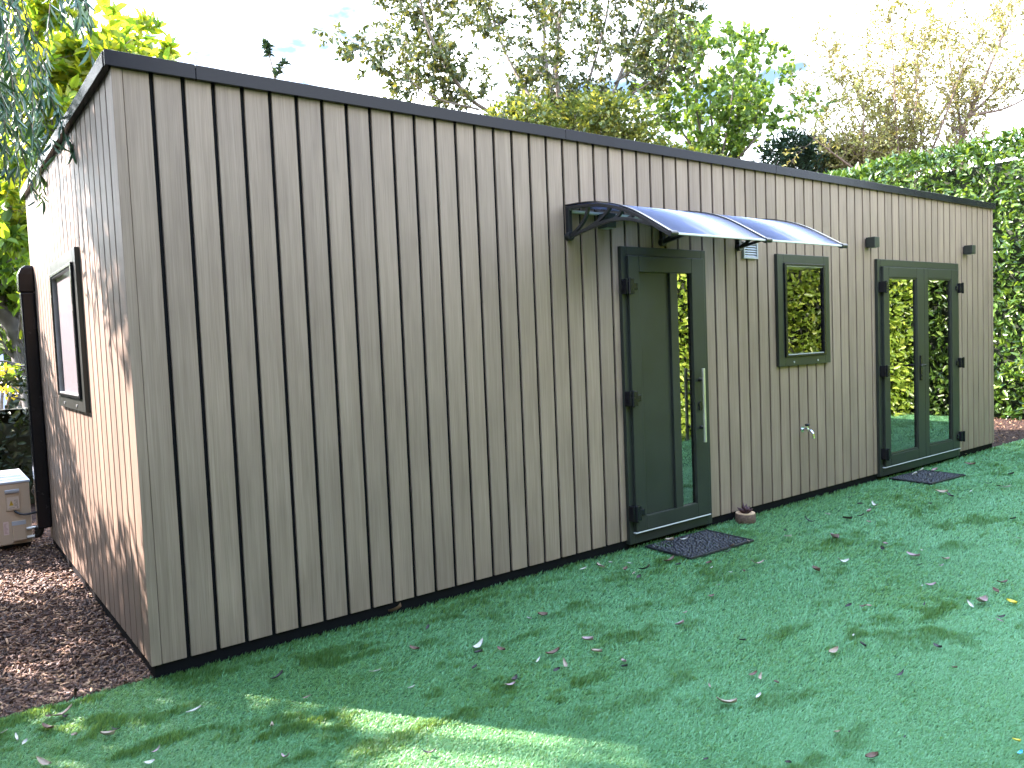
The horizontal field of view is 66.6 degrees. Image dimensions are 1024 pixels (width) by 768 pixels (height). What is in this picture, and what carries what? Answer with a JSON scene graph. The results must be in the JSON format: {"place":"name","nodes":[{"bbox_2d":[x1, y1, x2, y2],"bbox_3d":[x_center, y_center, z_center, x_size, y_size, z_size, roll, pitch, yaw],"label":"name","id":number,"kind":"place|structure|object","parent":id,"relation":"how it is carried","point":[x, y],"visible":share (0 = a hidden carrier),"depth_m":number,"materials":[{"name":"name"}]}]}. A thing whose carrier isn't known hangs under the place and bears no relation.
{"place":"outdoors","nodes":[
{"label":"outdoors","id":0,"kind":"place"},
{"bbox_2d":[0,354,6,408],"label":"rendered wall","id":1,"kind":"structure","parent":0,"point":[4,400],"depth_m":14.69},
{"bbox_2d":[0,438,1023,767],"bbox_3d":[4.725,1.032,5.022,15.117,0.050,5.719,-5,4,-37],"label":"turf pile","id":2,"kind":"object","parent":0,"point":[854,742],"visible":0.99,"depth_m":3.51,"materials":[{"name":"green plastic"}]},
{"bbox_2d":[36,756,50,764],"bbox_3d":[-1.742,1.403,2.904,0.070,0.025,0.021,15,27,14],"label":"fallen leaf","id":3,"kind":"object","parent":2,"relation":"on","point":[42,761],"visible":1,"depth_m":2.91,"materials":[{"name":"white plant"}]},
{"bbox_2d":[42,723,53,728],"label":"fallen leaf","id":4,"kind":"object","parent":2,"relation":"on","point":[46,725],"visible":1,"depth_m":3.19,"materials":[{"name":"plant"}]},
{"bbox_2d":[47,703,71,715],"bbox_3d":[-1.907,1.383,3.294,0.029,0.032,0.097,1,4,43],"label":"fallen leaf","id":5,"kind":"object","parent":2,"relation":"on","point":[66,709],"visible":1,"depth_m":3.31,"materials":[{"name":"beige plant"}]},
{"bbox_2d":[100,730,114,734],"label":"fallen leaf","id":6,"kind":"object","parent":2,"relation":"on","point":[110,732],"visible":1,"depth_m":3.11,"materials":[{"name":"white plant"}]},
{"bbox_2d":[186,705,200,712],"bbox_3d":[-1.340,1.371,3.284,0.014,0.014,0.073,-1,4,30],"label":"fallen leaf","id":7,"kind":"object","parent":2,"relation":"on","point":[196,708],"visible":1,"depth_m":3.29,"materials":[{"name":"white plant"}]},
{"bbox_2d":[270,670,282,678],"bbox_3d":[-1.082,1.339,3.588,0.066,0.021,0.028,-22,1,-44],"label":"fallen leaf","id":8,"kind":"object","parent":2,"relation":"on","point":[279,673],"visible":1,"depth_m":3.60,"materials":[{"name":"grey plant"}]},
{"bbox_2d":[388,603,400,611],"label":"fallen leaf","id":9,"kind":"object","parent":2,"relation":"on","point":[395,608],"visible":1,"depth_m":4.41,"materials":[{"name":"brown plant"}]},
{"bbox_2d":[472,638,482,647],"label":"fallen leaf","id":10,"kind":"object","parent":2,"relation":"on","point":[478,644],"visible":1,"depth_m":3.86,"materials":[{"name":"white plant"}]},
{"bbox_2d":[538,612,547,615],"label":"fallen leaf","id":11,"kind":"object","parent":2,"relation":"on","point":[543,613],"visible":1,"depth_m":4.25,"materials":[{"name":"plant"}]},
{"bbox_2d":[546,647,558,653],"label":"fallen leaf","id":12,"kind":"object","parent":2,"relation":"on","point":[554,651],"visible":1,"depth_m":3.74,"materials":[{"name":"plant"}]},
{"bbox_2d":[582,636,592,639],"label":"fallen leaf","id":13,"kind":"object","parent":2,"relation":"on","point":[587,637],"visible":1,"depth_m":3.88,"materials":[{"name":"plant"}]},
{"bbox_2d":[591,649,601,651],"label":"fallen leaf","id":14,"kind":"object","parent":2,"relation":"on","point":[597,650],"visible":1,"depth_m":3.73,"materials":[{"name":"beige plant"}]},
{"bbox_2d":[645,529,753,559],"bbox_3d":[1.343,1.140,5.580,0.670,0.018,0.430,-5,4,-36],"label":"doormat","id":15,"kind":"object","parent":2,"relation":"on","point":[692,546],"visible":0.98,"depth_m":5.55,"materials":[{"name":"black rubber"}]},
{"bbox_2d":[717,697,736,702],"bbox_3d":[0.870,1.280,3.161,0.081,0.025,0.034,9,-10,3],"label":"fallen leaf","id":16,"kind":"object","parent":2,"relation":"on","point":[730,701],"visible":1,"depth_m":3.16,"materials":[{"name":"beige plant"}]},
{"bbox_2d":[735,503,755,524],"bbox_3d":[1.856,1.029,6.201,0.160,0.152,0.160,-5,4,-37],"label":"log pot","id":17,"kind":"object","parent":2,"relation":"on","point":[745,514],"visible":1,"depth_m":6.15,"materials":[{"name":"brown wood"}]},
{"bbox_2d":[829,646,838,652],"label":"fallen leaf","id":18,"kind":"object","parent":2,"relation":"on","point":[834,649],"visible":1,"depth_m":3.62,"materials":[{"name":"white plant"}]},
{"bbox_2d":[830,533,839,537],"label":"fallen leaf","id":19,"kind":"object","parent":2,"relation":"on","point":[835,535],"visible":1,"depth_m":5.54,"materials":[{"name":"plant"}]},
{"bbox_2d":[865,751,878,757],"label":"fallen leaf","id":20,"kind":"object","parent":2,"relation":"on","point":[872,754],"visible":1,"depth_m":2.72,"materials":[{"name":"brown plant"}]},
{"bbox_2d":[907,551,919,555],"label":"fallen leaf","id":21,"kind":"object","parent":2,"relation":"on","point":[911,554],"visible":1,"depth_m":5.05,"materials":[{"name":"white plant"}]},
{"bbox_2d":[889,470,965,484],"bbox_3d":[4.079,0.910,7.660,0.640,0.018,0.420,-5,4,-34],"label":"doormat","id":22,"kind":"object","parent":2,"relation":"on","point":[924,477],"visible":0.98,"depth_m":7.62,"materials":[{"name":"black rubber"}]},
{"bbox_2d":[976,595,987,601],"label":"fallen leaf","id":23,"kind":"object","parent":2,"relation":"on","point":[982,599],"visible":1,"depth_m":4.20,"materials":[{"name":"plant"}]},
{"bbox_2d":[1006,598,1017,603],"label":"fallen leaf","id":24,"kind":"object","parent":2,"relation":"on","point":[1012,601],"visible":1,"depth_m":4.15,"materials":[{"name":"yellow plant"}]},
{"bbox_2d":[0,416,1023,718],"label":"mulch bed","id":25,"kind":"object","parent":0,"point":[1006,432],"depth_m":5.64,"materials":[{"name":"brown wood"}]},
{"bbox_2d":[0,373,34,503],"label":"dark hedge","id":26,"kind":"object","parent":25,"relation":"on","point":[15,448],"visible":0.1,"depth_m":8.18,"materials":[{"name":"green plant"}]},
{"bbox_2d":[0,469,35,548],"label":"air conditioner","id":27,"kind":"object","parent":25,"relation":"on","point":[16,529],"visible":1,"depth_m":6.26,"materials":[{"name":"beige paint"}]},
{"bbox_2d":[14,485,44,537],"bbox_3d":[-3.872,1.022,6.307,0.225,0.459,0.152,-9,7,-63],"label":"refrigerant hose","id":28,"kind":"object","parent":27,"relation":"attached to","point":[38,532],"visible":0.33,"depth_m":6.31,"materials":[{"name":"black plastic"}]},
{"bbox_2d":[0,0,190,407],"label":"magnolia tree","id":29,"kind":"object","parent":25,"relation":"on","point":[69,74],"visible":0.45,"depth_m":8.96,"materials":[{"name":"green plant"}]},
{"bbox_2d":[20,49,995,679],"bbox_3d":[0.926,-0.361,7.714,9.364,2.932,3.662,-5,4,-37],"label":"garden cabin","id":30,"kind":"object","parent":25,"relation":"on","point":[316,359],"visible":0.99,"depth_m":4.61,"materials":[{"name":"beige wood"}]},
{"bbox_2d":[16,265,51,528],"bbox_3d":[-3.802,0.111,6.205,0.108,2.090,0.132,-5,4,-37],"label":"pipe trunking","id":31,"kind":"object","parent":30,"relation":"attached to","point":[25,283],"visible":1,"depth_m":6.16,"materials":[{"name":"black plastic"}]},
{"bbox_2d":[49,247,90,412],"bbox_3d":[-2.762,-0.320,4.899,0.099,0.950,1.060,-5,4,-37],"label":"side window","id":32,"kind":"structure","parent":30,"relation":"in","point":[65,272],"depth_m":4.84,"materials":[{"name":"glass"}]},
{"bbox_2d":[597,213,615,229],"bbox_3d":[0.636,-1.097,5.269,0.090,0.100,0.100,-5,4,-37],"label":"wall lamp","id":33,"kind":"object","parent":30,"relation":"attached to","point":[611,225],"visible":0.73,"depth_m":5.24,"materials":[{"name":"black plastic"}]},
{"bbox_2d":[617,246,711,544],"bbox_3d":[1.142,0.062,5.723,0.913,2.095,0.218,-5,4,-37],"label":"entrance door","id":34,"kind":"structure","parent":30,"relation":"in","point":[662,291],"depth_m":5.67,"materials":[{"name":"green metal"}]},
{"bbox_2d":[565,201,847,250],"bbox_3d":[1.357,-1.067,5.309,1.860,0.320,0.911,-5,4,-37],"label":"door canopy","id":35,"kind":"object","parent":30,"relation":"attached to","point":[676,224],"visible":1,"depth_m":5.02,"materials":[{"name":"clear plastic"}]},
{"bbox_2d":[742,241,757,258],"bbox_3d":[1.921,-1.078,6.296,0.190,0.136,0.024,-5,4,-37],"label":"wall vent","id":36,"kind":"object","parent":30,"relation":"attached to","point":[753,255],"depth_m":6.30,"materials":[{"name":"grey paint"}]},
{"bbox_2d":[774,254,830,366],"bbox_3d":[2.515,-0.641,6.785,0.785,0.945,0.104,-5,4,-37],"label":"front window","id":37,"kind":"structure","parent":30,"relation":"in","point":[802,302],"depth_m":6.79,"materials":[{"name":"glass"}]},
{"bbox_2d":[800,424,814,438],"bbox_3d":[2.574,0.407,6.770,0.060,0.124,0.121,-5,4,-37],"label":"garden tap","id":38,"kind":"object","parent":30,"relation":"attached to","point":[803,429],"visible":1,"depth_m":6.76,"materials":[{"name":"silver metal"}]},
{"bbox_2d":[865,236,879,247],"bbox_3d":[3.404,-1.336,7.373,0.090,0.100,0.100,-5,4,-37],"label":"wall lamp","id":39,"kind":"object","parent":30,"relation":"attached to","point":[872,242],"visible":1,"depth_m":7.34,"materials":[{"name":"black plastic"}]},
{"bbox_2d":[879,267,926,466],"bbox_3d":[3.922,-0.185,7.782,0.869,1.946,0.123,-5,4,-37],"label":"french door","id":40,"kind":"structure","parent":30,"relation":"in","point":[902,370],"depth_m":7.84,"materials":[{"name":"glass"}]},
{"bbox_2d":[924,269,964,456],"bbox_3d":[4.593,-0.242,8.307,0.833,1.946,0.100,-5,4,-37],"label":"french door","id":41,"kind":"structure","parent":30,"relation":"in","point":[942,289],"depth_m":8.36,"materials":[{"name":"glass"}]},
{"bbox_2d":[963,245,975,254],"bbox_3d":[5.060,-1.482,8.631,0.090,0.100,0.100,-5,4,-37],"label":"wall lamp","id":42,"kind":"object","parent":30,"relation":"attached to","point":[969,249],"visible":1,"depth_m":8.60,"materials":[{"name":"black plastic"}]},
{"bbox_2d":[0,0,1023,177],"label":"sky","id":43,"kind":"structure","parent":0,"point":[218,34],"materials":[{"name":"white"}]},
{"label":"ground","id":44,"kind":"structure","parent":0,"visible":0},
{"bbox_2d":[0,323,19,408],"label":"hedge","id":45,"kind":"object","parent":44,"relation":"on","point":[6,357],"depth_m":15.66,"materials":[{"name":"green plant"}]},
{"bbox_2d":[0,363,21,409],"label":"golden shrub","id":46,"kind":"object","parent":44,"relation":"on","point":[3,389],"visible":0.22,"depth_m":10.63,"materials":[{"name":"yellow plant"}]},
{"bbox_2d":[0,0,97,216],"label":"willow tree","id":47,"kind":"object","parent":44,"relation":"on","point":[8,71],"visible":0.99,"depth_m":4.46,"materials":[{"name":"green plant"}]},
{"bbox_2d":[261,38,290,78],"bbox_3d":[-3.658,-2.297,12.659,0.492,6.517,0.237,-2,3,10],"label":"sapling","id":48,"kind":"object","parent":44,"relation":"on","point":[266,45],"visible":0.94,"depth_m":12.48,"materials":[{"name":"green plant"}]},
{"bbox_2d":[311,0,708,140],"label":"pear tree","id":49,"kind":"object","parent":44,"relation":"on","point":[530,75],"visible":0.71,"depth_m":18.23,"materials":[{"name":"green plant"}]},
{"bbox_2d":[475,82,731,156],"bbox_3d":[2.393,-3.351,17.896,7.243,7.578,4.549,-2,3,5],"label":"ivy bush","id":50,"kind":"object","parent":44,"relation":"on","point":[602,115],"visible":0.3,"depth_m":16.45,"materials":[{"name":"green plant"}]},
{"bbox_2d":[620,9,837,158],"bbox_3d":[5.764,-5.442,21.920,5.647,10.975,3.895,-4,3,-20],"label":"maple tree","id":51,"kind":"object","parent":44,"relation":"on","point":[742,118],"visible":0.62,"depth_m":21.23,"materials":[{"name":"green plant"}]},
{"bbox_2d":[751,126,848,172],"bbox_3d":[8.167,-3.539,21.269,3.175,7.069,2.764,-1,4,25],"label":"yew bush","id":52,"kind":"object","parent":44,"relation":"on","point":[780,158],"visible":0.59,"depth_m":20.55,"materials":[{"name":"green plant"}]},
{"bbox_2d":[810,129,919,182],"bbox_3d":[9.540,-3.342,20.656,3.108,6.637,1.962,-3,3,-3],"label":"spindle bush","id":53,"kind":"object","parent":44,"relation":"on","point":[848,158],"visible":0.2,"depth_m":20.14,"materials":[{"name":"green plant"}]},
{"bbox_2d":[782,0,1023,181],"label":"birch tree","id":54,"kind":"object","parent":44,"relation":"on","point":[889,130],"visible":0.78,"depth_m":20.41,"materials":[{"name":"green plant"}]},
{"bbox_2d":[817,125,1023,420],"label":"laurel hedge","id":55,"kind":"object","parent":44,"relation":"on","point":[1000,185],"visible":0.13,"depth_m":12.04,"materials":[{"name":"green plant"}]}
]}

